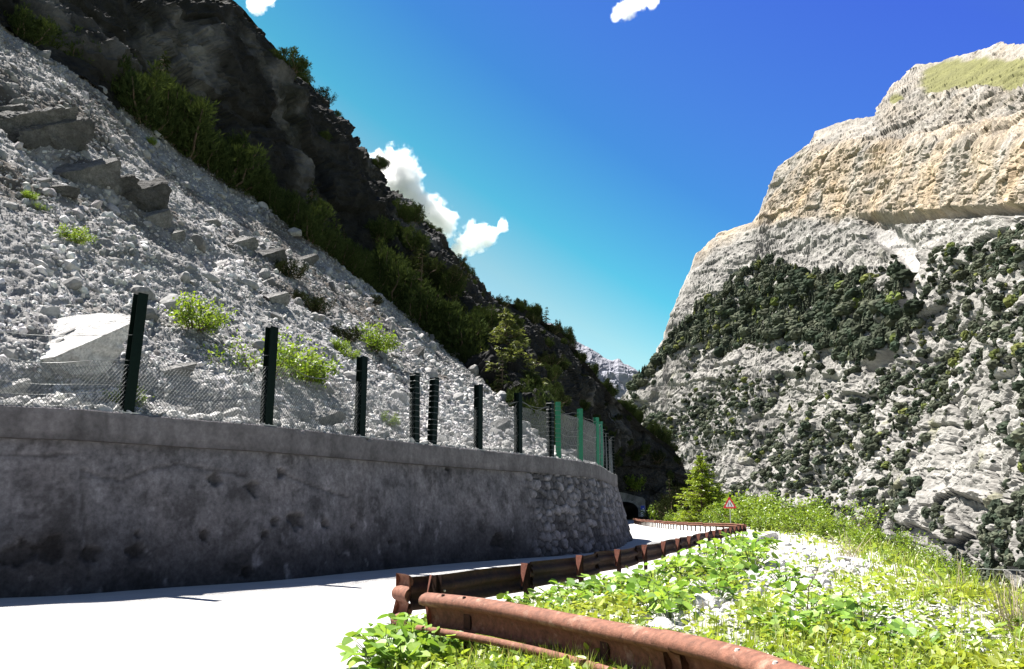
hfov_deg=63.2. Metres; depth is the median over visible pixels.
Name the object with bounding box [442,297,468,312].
dark bush
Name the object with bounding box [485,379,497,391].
mountain pine
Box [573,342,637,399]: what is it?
peak
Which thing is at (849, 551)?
dead bush
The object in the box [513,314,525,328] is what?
mountain pine
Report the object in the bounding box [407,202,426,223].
mountain pine
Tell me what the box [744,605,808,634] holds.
broad leaf plant
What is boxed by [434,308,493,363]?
mountain pine
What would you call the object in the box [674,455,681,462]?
mountain pine
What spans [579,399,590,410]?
mountain pine
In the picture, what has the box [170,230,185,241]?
boulder
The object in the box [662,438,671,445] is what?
mountain pine
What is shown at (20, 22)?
mountain pine
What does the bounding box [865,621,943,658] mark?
broad leaf plant
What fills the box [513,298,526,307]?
mountain pine
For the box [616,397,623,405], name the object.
mountain pine
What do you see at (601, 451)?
rockfall fence
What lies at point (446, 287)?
mountain pine
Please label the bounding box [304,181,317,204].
spruce
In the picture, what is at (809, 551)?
boulder
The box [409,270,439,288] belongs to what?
dark bush
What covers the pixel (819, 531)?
bush
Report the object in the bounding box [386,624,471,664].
broad leaf plant
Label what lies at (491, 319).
mountain pine
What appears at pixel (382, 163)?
mountain pine
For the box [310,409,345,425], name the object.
boulder
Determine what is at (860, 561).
boulder
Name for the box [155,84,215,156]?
mountain pine
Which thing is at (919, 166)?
mountain
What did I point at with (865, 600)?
broad leaf plant
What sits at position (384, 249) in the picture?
mountain pine
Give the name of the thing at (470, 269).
mountain pine
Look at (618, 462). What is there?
mountain pine
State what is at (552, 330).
dark bush
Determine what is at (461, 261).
dark bush
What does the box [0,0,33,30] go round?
mountain pine
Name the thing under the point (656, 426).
mountain pine
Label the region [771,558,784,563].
boulder
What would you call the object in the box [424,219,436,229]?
mountain pine
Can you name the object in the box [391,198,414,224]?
mountain pine
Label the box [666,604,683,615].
boulder
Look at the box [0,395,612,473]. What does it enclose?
coping rubble
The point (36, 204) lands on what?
bush
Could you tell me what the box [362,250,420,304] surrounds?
mountain pine
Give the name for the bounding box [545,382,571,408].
dark bush
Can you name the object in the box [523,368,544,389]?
mountain pine
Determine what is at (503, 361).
spruce
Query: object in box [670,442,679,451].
mountain pine
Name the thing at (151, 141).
bush
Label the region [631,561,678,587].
broad leaf plant
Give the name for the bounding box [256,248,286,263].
boulder
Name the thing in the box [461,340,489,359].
mountain pine
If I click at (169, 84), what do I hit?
mountain pine
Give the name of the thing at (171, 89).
mountain pine
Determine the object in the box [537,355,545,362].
dark bush
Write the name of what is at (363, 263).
mountain pine
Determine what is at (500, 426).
boulder
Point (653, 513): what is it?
bush
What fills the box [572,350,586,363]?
mountain pine
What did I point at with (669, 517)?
bush
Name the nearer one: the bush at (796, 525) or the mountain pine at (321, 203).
the bush at (796, 525)
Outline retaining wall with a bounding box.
[0,405,632,597]
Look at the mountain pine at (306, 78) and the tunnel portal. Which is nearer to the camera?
the mountain pine at (306, 78)
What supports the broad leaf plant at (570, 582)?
on the bank ground at (820, 549)
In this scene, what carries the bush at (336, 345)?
on the scree slope
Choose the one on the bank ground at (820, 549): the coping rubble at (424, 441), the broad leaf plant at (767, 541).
the broad leaf plant at (767, 541)
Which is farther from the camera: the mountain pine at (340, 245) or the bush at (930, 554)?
the mountain pine at (340, 245)
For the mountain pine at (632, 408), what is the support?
on the mountain cliff
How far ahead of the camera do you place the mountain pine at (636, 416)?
190.29 m
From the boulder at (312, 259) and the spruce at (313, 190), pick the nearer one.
the boulder at (312, 259)
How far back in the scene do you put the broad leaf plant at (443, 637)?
9.80 m
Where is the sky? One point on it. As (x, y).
(580, 156)
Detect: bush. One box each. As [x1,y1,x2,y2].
[21,190,39,199]
[33,203,51,210]
[53,223,98,244]
[98,384,153,406]
[146,136,157,144]
[157,291,237,335]
[200,327,333,382]
[273,258,308,280]
[276,348,343,388]
[288,288,307,301]
[302,293,338,314]
[313,86,338,105]
[328,323,363,343]
[329,337,349,352]
[337,346,361,359]
[352,318,404,352]
[364,294,384,305]
[374,246,405,254]
[381,410,400,425]
[398,246,441,280]
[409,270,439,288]
[410,198,424,217]
[431,260,473,287]
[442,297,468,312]
[451,253,467,267]
[492,294,511,307]
[521,311,540,324]
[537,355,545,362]
[541,351,566,366]
[542,323,560,335]
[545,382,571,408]
[615,413,622,419]
[624,474,646,491]
[628,449,640,456]
[639,503,658,519]
[647,504,661,520]
[650,449,665,464]
[651,485,700,520]
[654,492,683,520]
[664,507,684,521]
[667,479,681,488]
[690,487,784,521]
[692,487,749,511]
[697,505,731,522]
[698,488,782,528]
[707,507,738,523]
[708,489,767,522]
[730,494,795,528]
[745,495,804,528]
[745,507,789,531]
[764,505,812,531]
[770,498,837,526]
[773,493,887,531]
[774,507,847,535]
[803,513,855,538]
[825,517,872,542]
[825,529,871,557]
[839,524,888,549]
[843,526,943,558]
[875,543,943,565]
[902,547,957,569]
[908,555,980,581]
[915,550,972,597]
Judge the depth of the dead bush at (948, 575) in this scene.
13.84 m
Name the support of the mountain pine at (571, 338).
on the mountain cliff
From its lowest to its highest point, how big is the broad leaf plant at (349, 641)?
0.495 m
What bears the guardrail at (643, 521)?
on the bank ground at (820, 549)
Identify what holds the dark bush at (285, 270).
on the scree slope
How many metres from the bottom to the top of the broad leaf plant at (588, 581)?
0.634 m
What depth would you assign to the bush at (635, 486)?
184.78 m
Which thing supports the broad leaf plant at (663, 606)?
on the bank ground at (820, 549)
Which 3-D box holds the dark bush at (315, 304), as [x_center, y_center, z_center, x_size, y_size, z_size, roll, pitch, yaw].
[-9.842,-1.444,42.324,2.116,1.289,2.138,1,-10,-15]
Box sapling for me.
[803,545,825,613]
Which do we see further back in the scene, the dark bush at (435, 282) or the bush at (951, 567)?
the dark bush at (435, 282)
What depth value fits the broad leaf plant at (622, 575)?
16.64 m
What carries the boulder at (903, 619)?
on the bank ground at (820, 549)
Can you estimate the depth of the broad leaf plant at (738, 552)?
23.08 m
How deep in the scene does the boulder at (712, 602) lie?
13.78 m
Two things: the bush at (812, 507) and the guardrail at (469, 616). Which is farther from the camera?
the bush at (812, 507)
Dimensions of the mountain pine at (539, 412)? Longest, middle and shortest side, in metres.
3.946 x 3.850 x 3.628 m
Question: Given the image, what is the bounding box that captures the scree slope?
[0,23,543,448]
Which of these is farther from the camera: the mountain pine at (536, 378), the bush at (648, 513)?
the bush at (648, 513)
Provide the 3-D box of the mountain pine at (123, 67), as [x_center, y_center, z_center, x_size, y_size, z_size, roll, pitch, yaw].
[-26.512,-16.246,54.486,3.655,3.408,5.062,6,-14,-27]
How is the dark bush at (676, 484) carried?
on the mountain cliff
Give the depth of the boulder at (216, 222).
45.16 m
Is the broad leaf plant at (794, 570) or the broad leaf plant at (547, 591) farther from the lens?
the broad leaf plant at (794, 570)
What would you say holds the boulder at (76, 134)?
on the scree slope
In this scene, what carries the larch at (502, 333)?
on the scree slope
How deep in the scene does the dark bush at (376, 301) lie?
59.94 m
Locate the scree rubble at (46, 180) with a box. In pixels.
[0,22,592,461]
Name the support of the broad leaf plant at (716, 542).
on the bank ground at (820, 549)
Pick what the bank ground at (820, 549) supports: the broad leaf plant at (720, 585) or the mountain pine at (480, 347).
the broad leaf plant at (720, 585)
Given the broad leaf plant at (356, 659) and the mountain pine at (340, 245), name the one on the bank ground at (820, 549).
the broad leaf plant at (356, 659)
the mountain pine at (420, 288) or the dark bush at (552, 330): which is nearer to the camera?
the mountain pine at (420, 288)
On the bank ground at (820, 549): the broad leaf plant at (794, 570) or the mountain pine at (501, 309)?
the broad leaf plant at (794, 570)
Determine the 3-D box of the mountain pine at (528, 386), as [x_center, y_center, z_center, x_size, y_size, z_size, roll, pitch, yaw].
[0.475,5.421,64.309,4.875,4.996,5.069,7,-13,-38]
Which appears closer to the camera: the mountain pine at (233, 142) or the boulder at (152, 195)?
the boulder at (152, 195)
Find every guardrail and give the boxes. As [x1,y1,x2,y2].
[391,524,746,625]
[415,592,811,668]
[633,516,743,531]
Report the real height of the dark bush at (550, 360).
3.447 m
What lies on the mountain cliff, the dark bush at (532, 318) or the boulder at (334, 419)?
the dark bush at (532, 318)
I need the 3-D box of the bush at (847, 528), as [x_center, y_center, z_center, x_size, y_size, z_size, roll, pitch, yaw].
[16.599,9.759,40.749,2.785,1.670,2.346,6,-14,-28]
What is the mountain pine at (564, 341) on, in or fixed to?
on the mountain cliff
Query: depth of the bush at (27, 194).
29.32 m
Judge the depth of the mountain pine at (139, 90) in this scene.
53.45 m
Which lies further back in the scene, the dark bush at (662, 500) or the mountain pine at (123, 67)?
the dark bush at (662, 500)
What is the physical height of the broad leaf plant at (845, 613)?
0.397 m
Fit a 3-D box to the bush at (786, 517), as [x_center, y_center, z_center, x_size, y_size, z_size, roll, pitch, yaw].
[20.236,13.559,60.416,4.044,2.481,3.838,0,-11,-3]
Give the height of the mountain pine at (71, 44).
3.741 m
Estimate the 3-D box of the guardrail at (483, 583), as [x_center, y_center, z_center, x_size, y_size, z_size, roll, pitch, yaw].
[8.437,9.435,37.311,1.317,1.082,55.202,-4,-13,20]
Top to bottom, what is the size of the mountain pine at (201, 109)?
5.815 m
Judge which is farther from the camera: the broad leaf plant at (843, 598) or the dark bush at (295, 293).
the dark bush at (295, 293)
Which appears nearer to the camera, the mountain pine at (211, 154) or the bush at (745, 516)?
the mountain pine at (211, 154)
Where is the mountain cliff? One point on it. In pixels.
(228, 60)
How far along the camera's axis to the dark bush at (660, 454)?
187.81 m
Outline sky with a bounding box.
[234,0,1023,372]
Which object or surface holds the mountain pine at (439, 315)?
on the mountain cliff
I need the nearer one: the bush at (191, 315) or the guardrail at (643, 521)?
the bush at (191, 315)
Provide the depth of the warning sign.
76.41 m
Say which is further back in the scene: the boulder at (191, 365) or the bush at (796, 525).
the bush at (796, 525)
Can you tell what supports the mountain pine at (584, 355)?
on the mountain cliff
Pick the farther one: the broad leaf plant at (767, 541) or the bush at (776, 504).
the bush at (776, 504)
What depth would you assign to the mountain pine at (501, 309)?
123.34 m
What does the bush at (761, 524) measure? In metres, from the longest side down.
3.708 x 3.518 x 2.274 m
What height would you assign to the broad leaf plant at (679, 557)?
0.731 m
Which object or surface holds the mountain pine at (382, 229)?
on the mountain cliff
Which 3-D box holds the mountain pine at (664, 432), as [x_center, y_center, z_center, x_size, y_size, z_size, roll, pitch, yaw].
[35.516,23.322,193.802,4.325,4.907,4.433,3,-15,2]
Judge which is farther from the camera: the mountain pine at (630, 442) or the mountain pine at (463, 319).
the mountain pine at (630, 442)
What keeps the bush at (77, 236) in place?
on the scree slope
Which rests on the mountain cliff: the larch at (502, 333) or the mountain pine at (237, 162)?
the mountain pine at (237, 162)
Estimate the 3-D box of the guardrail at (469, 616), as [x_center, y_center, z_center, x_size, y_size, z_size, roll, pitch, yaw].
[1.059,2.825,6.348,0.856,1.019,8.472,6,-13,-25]
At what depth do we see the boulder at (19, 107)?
37.68 m
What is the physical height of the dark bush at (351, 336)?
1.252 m
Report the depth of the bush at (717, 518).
83.70 m
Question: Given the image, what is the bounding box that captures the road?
[0,519,744,668]
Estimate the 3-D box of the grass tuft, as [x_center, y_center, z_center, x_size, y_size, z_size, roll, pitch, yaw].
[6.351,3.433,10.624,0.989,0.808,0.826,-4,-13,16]
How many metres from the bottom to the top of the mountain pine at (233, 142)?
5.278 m
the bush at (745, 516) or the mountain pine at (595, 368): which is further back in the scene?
the mountain pine at (595, 368)
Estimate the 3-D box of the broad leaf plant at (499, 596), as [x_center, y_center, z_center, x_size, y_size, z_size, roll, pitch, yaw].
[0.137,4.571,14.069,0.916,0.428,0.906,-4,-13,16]
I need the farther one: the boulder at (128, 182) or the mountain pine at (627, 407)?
the mountain pine at (627, 407)
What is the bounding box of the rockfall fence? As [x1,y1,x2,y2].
[0,292,615,474]
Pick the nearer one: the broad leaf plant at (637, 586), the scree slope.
the broad leaf plant at (637, 586)
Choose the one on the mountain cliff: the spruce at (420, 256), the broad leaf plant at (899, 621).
the spruce at (420, 256)
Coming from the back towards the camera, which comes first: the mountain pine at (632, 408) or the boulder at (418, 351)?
the mountain pine at (632, 408)
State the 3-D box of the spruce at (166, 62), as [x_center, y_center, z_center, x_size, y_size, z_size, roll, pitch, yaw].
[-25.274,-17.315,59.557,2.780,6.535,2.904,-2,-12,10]
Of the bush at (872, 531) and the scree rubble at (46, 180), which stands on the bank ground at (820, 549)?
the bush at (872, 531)
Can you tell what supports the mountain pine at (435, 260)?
on the mountain cliff
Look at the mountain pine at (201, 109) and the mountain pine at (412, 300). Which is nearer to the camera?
the mountain pine at (201, 109)
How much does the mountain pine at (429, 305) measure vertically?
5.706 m
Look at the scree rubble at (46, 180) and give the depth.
33.92 m
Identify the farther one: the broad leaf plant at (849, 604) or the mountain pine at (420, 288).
the mountain pine at (420, 288)
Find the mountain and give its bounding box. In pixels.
[620,42,1023,592]
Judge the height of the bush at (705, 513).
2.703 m
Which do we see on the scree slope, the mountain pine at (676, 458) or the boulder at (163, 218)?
the boulder at (163, 218)
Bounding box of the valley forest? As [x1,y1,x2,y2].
[625,222,1023,596]
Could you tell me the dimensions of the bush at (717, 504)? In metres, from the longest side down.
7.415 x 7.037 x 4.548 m
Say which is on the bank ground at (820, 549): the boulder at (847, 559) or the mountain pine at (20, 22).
the boulder at (847, 559)
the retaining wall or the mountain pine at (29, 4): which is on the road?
the retaining wall
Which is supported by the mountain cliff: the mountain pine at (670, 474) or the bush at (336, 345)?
the mountain pine at (670, 474)
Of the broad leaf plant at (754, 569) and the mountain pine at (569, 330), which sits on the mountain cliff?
the mountain pine at (569, 330)
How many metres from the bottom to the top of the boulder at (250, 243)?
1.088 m
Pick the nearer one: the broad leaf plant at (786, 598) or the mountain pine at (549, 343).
the broad leaf plant at (786, 598)
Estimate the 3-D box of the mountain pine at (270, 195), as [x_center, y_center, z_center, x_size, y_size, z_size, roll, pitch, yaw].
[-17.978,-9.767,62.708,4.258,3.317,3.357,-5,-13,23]
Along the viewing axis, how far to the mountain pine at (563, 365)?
152.85 m
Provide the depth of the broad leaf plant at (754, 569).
18.09 m
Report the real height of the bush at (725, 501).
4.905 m
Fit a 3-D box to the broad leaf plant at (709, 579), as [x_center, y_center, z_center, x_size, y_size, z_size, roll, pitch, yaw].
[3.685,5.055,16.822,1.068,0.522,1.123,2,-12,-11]
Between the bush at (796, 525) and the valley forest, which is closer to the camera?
the bush at (796, 525)
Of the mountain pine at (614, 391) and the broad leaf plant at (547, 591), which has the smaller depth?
the broad leaf plant at (547, 591)
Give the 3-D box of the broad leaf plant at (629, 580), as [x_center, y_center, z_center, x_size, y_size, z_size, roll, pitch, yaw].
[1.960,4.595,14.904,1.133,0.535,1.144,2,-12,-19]
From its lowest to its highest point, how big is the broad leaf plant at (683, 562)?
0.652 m
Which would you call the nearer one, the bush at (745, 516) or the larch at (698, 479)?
the bush at (745, 516)
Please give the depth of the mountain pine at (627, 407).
186.99 m
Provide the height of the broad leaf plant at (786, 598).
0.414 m
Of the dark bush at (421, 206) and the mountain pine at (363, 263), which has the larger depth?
the dark bush at (421, 206)
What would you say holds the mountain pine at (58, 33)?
on the mountain cliff
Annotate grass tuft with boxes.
[964,573,1023,638]
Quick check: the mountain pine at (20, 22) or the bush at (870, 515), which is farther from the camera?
the bush at (870, 515)
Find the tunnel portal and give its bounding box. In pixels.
[620,492,645,519]
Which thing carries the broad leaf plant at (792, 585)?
on the bank ground at (820, 549)
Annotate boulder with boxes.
[0,103,29,111]
[0,106,88,150]
[0,378,31,395]
[16,116,95,151]
[39,313,130,380]
[45,184,80,197]
[52,157,121,194]
[116,174,141,199]
[117,177,171,211]
[142,209,172,227]
[158,362,196,376]
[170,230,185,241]
[204,218,221,226]
[231,236,258,252]
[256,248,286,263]
[261,291,290,306]
[297,254,318,265]
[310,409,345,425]
[411,346,423,359]
[490,418,510,429]
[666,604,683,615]
[698,598,721,609]
[746,531,778,542]
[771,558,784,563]
[795,549,812,554]
[834,556,869,562]
[853,558,874,567]
[879,617,906,627]
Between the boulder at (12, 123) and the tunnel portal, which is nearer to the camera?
the boulder at (12, 123)
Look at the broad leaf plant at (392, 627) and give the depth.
9.62 m
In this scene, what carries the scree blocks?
on the scree slope
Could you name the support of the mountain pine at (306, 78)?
on the mountain cliff
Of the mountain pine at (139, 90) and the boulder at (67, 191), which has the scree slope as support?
the boulder at (67, 191)
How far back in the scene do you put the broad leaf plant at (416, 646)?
8.78 m
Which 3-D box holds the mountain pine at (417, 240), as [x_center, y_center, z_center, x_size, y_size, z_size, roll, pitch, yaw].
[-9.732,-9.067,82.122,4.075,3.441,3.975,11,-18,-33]
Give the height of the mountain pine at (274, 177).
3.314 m
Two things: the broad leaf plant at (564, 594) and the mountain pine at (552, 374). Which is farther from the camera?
the mountain pine at (552, 374)
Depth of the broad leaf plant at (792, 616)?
9.52 m
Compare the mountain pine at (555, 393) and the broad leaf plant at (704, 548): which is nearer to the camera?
the broad leaf plant at (704, 548)
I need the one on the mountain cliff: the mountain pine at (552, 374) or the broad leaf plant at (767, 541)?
the mountain pine at (552, 374)
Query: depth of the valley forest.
502.67 m
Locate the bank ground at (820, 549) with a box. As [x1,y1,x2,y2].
[448,519,1023,668]
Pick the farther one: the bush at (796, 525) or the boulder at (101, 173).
the bush at (796, 525)
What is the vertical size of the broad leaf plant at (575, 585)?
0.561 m
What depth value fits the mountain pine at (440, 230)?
116.22 m
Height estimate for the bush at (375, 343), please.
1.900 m
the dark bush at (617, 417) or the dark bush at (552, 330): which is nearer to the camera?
the dark bush at (552, 330)
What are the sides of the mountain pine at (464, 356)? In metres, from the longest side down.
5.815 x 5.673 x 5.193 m
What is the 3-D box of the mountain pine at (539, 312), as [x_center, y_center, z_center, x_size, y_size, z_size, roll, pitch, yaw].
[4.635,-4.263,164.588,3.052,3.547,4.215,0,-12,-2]
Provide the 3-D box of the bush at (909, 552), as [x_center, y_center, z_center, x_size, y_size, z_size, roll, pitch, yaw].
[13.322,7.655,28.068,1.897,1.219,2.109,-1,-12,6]
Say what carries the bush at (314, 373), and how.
on the scree slope
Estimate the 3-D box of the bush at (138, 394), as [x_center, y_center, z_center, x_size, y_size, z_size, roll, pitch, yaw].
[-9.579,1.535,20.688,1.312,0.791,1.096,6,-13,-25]
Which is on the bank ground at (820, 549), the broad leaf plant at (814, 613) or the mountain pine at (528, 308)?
the broad leaf plant at (814, 613)
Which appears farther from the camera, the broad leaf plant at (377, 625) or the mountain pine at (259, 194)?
the mountain pine at (259, 194)
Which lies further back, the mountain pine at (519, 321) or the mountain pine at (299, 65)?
the mountain pine at (519, 321)
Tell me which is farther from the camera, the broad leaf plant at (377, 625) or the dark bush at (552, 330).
the dark bush at (552, 330)
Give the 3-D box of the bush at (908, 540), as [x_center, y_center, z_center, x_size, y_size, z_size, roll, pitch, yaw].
[14.468,8.063,31.810,2.624,1.520,3.410,11,-16,-42]
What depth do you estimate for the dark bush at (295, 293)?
42.15 m
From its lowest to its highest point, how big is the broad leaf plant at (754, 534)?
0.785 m
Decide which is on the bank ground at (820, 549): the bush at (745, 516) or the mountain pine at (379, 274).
the bush at (745, 516)
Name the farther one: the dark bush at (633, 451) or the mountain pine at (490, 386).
the dark bush at (633, 451)
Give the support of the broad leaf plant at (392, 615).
on the bank ground at (820, 549)
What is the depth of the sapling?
11.01 m
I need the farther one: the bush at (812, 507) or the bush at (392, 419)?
the bush at (812, 507)
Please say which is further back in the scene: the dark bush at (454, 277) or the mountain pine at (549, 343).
the mountain pine at (549, 343)
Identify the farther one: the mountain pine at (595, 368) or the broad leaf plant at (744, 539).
the mountain pine at (595, 368)
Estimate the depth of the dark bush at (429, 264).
76.61 m
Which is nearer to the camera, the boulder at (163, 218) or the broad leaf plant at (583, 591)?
the broad leaf plant at (583, 591)
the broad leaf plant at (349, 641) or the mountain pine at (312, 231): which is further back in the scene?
the mountain pine at (312, 231)
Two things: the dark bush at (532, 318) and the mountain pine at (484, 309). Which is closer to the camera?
the mountain pine at (484, 309)
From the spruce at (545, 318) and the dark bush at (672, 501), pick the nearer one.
the dark bush at (672, 501)
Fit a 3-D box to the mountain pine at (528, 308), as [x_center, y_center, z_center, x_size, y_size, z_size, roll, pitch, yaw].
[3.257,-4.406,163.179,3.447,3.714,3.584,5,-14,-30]
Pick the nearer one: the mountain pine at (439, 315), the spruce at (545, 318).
the mountain pine at (439, 315)
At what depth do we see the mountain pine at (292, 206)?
61.30 m
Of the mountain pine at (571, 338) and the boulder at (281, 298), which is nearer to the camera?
the boulder at (281, 298)
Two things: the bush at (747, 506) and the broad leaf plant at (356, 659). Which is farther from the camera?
the bush at (747, 506)
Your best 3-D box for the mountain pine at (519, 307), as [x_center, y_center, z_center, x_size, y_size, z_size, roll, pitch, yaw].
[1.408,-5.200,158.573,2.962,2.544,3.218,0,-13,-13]
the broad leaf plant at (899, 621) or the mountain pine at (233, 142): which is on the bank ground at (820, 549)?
the broad leaf plant at (899, 621)
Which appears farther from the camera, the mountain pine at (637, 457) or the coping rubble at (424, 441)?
the mountain pine at (637, 457)
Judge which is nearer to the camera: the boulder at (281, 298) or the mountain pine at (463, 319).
the boulder at (281, 298)
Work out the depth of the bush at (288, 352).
26.38 m
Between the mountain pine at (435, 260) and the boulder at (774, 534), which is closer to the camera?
the boulder at (774, 534)
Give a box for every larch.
[479,308,549,389]
[672,452,728,522]
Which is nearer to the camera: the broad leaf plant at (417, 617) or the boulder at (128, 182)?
the broad leaf plant at (417, 617)
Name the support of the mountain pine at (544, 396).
on the mountain cliff
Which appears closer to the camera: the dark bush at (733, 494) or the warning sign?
the warning sign
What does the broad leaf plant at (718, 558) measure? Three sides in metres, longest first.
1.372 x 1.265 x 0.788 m
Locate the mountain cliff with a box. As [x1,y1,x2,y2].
[0,0,698,518]
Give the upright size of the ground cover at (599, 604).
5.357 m
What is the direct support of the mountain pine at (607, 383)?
on the mountain cliff
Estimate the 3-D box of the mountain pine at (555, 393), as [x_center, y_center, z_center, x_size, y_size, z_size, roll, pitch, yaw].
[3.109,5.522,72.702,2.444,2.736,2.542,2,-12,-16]
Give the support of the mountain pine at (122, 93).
on the mountain cliff
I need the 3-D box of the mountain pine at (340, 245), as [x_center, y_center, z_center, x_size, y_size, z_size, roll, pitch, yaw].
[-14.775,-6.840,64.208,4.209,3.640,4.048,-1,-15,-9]
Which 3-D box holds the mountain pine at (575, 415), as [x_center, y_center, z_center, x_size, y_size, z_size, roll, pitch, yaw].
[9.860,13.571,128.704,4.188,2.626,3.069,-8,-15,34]
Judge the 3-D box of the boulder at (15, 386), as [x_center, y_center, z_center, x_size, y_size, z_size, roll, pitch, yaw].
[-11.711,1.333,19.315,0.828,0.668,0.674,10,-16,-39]
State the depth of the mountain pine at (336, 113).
96.56 m
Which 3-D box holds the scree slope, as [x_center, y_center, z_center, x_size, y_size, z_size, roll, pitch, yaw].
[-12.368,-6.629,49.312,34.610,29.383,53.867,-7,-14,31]
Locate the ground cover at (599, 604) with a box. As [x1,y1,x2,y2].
[387,527,1023,668]
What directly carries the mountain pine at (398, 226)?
on the mountain cliff
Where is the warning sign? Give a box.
[723,497,735,522]
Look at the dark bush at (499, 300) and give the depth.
144.25 m
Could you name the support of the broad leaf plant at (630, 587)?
on the bank ground at (820, 549)
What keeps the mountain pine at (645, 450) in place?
on the mountain cliff
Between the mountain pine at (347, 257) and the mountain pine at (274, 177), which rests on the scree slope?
the mountain pine at (347, 257)
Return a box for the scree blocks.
[0,50,574,456]
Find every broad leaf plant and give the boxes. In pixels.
[335,633,426,668]
[338,621,427,667]
[356,612,426,643]
[364,616,455,645]
[366,637,455,668]
[383,611,455,636]
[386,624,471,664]
[407,613,425,623]
[430,629,462,662]
[496,591,541,603]
[521,586,563,601]
[527,597,574,611]
[537,578,588,597]
[550,589,583,612]
[555,573,607,594]
[566,584,617,609]
[582,582,638,608]
[584,571,627,591]
[591,575,646,601]
[609,580,663,605]
[610,569,669,595]
[624,580,686,610]
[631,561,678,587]
[636,586,703,619]
[649,580,702,603]
[653,554,714,579]
[666,548,722,576]
[669,571,727,592]
[686,547,737,572]
[692,574,747,599]
[693,535,743,556]
[697,549,749,578]
[705,560,760,587]
[720,531,758,542]
[721,537,763,559]
[722,541,778,569]
[736,532,783,551]
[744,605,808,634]
[759,560,809,586]
[760,609,820,641]
[768,572,821,593]
[780,610,857,646]
[781,588,840,613]
[795,596,860,623]
[810,587,876,616]
[819,611,882,634]
[830,592,893,629]
[863,618,923,638]
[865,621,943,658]
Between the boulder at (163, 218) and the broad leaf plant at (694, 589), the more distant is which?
the boulder at (163, 218)
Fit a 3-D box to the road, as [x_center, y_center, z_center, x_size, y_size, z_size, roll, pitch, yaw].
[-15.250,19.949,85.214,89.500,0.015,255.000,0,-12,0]
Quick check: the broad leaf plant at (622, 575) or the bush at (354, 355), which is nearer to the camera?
the broad leaf plant at (622, 575)
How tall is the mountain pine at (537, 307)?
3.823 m
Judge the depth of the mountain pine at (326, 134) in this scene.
79.69 m
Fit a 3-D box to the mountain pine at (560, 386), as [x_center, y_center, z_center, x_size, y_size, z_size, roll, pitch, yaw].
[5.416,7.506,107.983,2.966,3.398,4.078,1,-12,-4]
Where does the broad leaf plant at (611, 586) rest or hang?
on the bank ground at (820, 549)
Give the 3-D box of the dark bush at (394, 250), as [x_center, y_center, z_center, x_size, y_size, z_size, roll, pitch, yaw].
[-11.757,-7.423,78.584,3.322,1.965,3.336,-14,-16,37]
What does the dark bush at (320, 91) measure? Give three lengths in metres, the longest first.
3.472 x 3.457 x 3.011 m
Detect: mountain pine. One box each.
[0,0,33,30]
[3,4,58,47]
[29,15,102,63]
[34,21,67,50]
[103,59,133,95]
[107,53,185,139]
[113,77,158,120]
[141,74,200,147]
[144,73,189,101]
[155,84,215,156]
[157,91,228,173]
[180,135,233,176]
[200,130,272,196]
[210,127,253,168]
[238,162,275,195]
[242,174,282,204]
[258,182,297,215]
[268,46,312,79]
[268,189,315,229]
[279,186,339,230]
[279,203,345,255]
[299,67,314,84]
[318,227,346,261]
[319,130,332,141]
[334,109,342,116]
[335,237,367,271]
[337,242,375,280]
[359,237,411,274]
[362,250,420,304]
[362,263,396,297]
[365,215,398,244]
[370,269,435,318]
[372,154,390,169]
[383,283,424,322]
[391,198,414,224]
[391,220,402,234]
[396,224,432,252]
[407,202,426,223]
[408,279,460,336]
[412,257,446,277]
[415,301,464,342]
[416,296,491,354]
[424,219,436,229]
[433,271,467,298]
[434,225,443,232]
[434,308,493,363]
[440,331,489,364]
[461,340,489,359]
[465,262,474,274]
[467,303,502,329]
[473,306,494,314]
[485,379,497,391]
[496,374,548,406]
[497,306,511,325]
[504,384,564,424]
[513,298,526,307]
[513,301,524,312]
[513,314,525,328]
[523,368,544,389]
[525,305,535,314]
[527,303,542,317]
[528,408,573,448]
[531,306,542,317]
[541,362,562,380]
[542,383,561,401]
[544,337,554,348]
[546,380,564,399]
[554,357,571,370]
[557,323,573,336]
[560,337,567,344]
[563,332,575,345]
[569,414,585,427]
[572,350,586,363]
[574,352,587,360]
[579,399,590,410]
[585,362,599,376]
[599,378,612,392]
[607,384,619,397]
[614,452,622,467]
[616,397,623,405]
[623,400,638,414]
[625,403,634,413]
[626,439,633,445]
[632,452,641,460]
[634,410,643,424]
[639,441,650,456]
[646,420,661,435]
[656,425,672,442]
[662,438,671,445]
[666,470,675,481]
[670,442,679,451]
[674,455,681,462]
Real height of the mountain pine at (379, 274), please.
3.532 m
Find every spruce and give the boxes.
[155,50,170,90]
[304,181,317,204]
[412,243,430,285]
[491,353,508,393]
[543,307,550,323]
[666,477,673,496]
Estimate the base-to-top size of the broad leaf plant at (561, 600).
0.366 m
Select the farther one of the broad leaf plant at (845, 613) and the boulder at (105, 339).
the boulder at (105, 339)

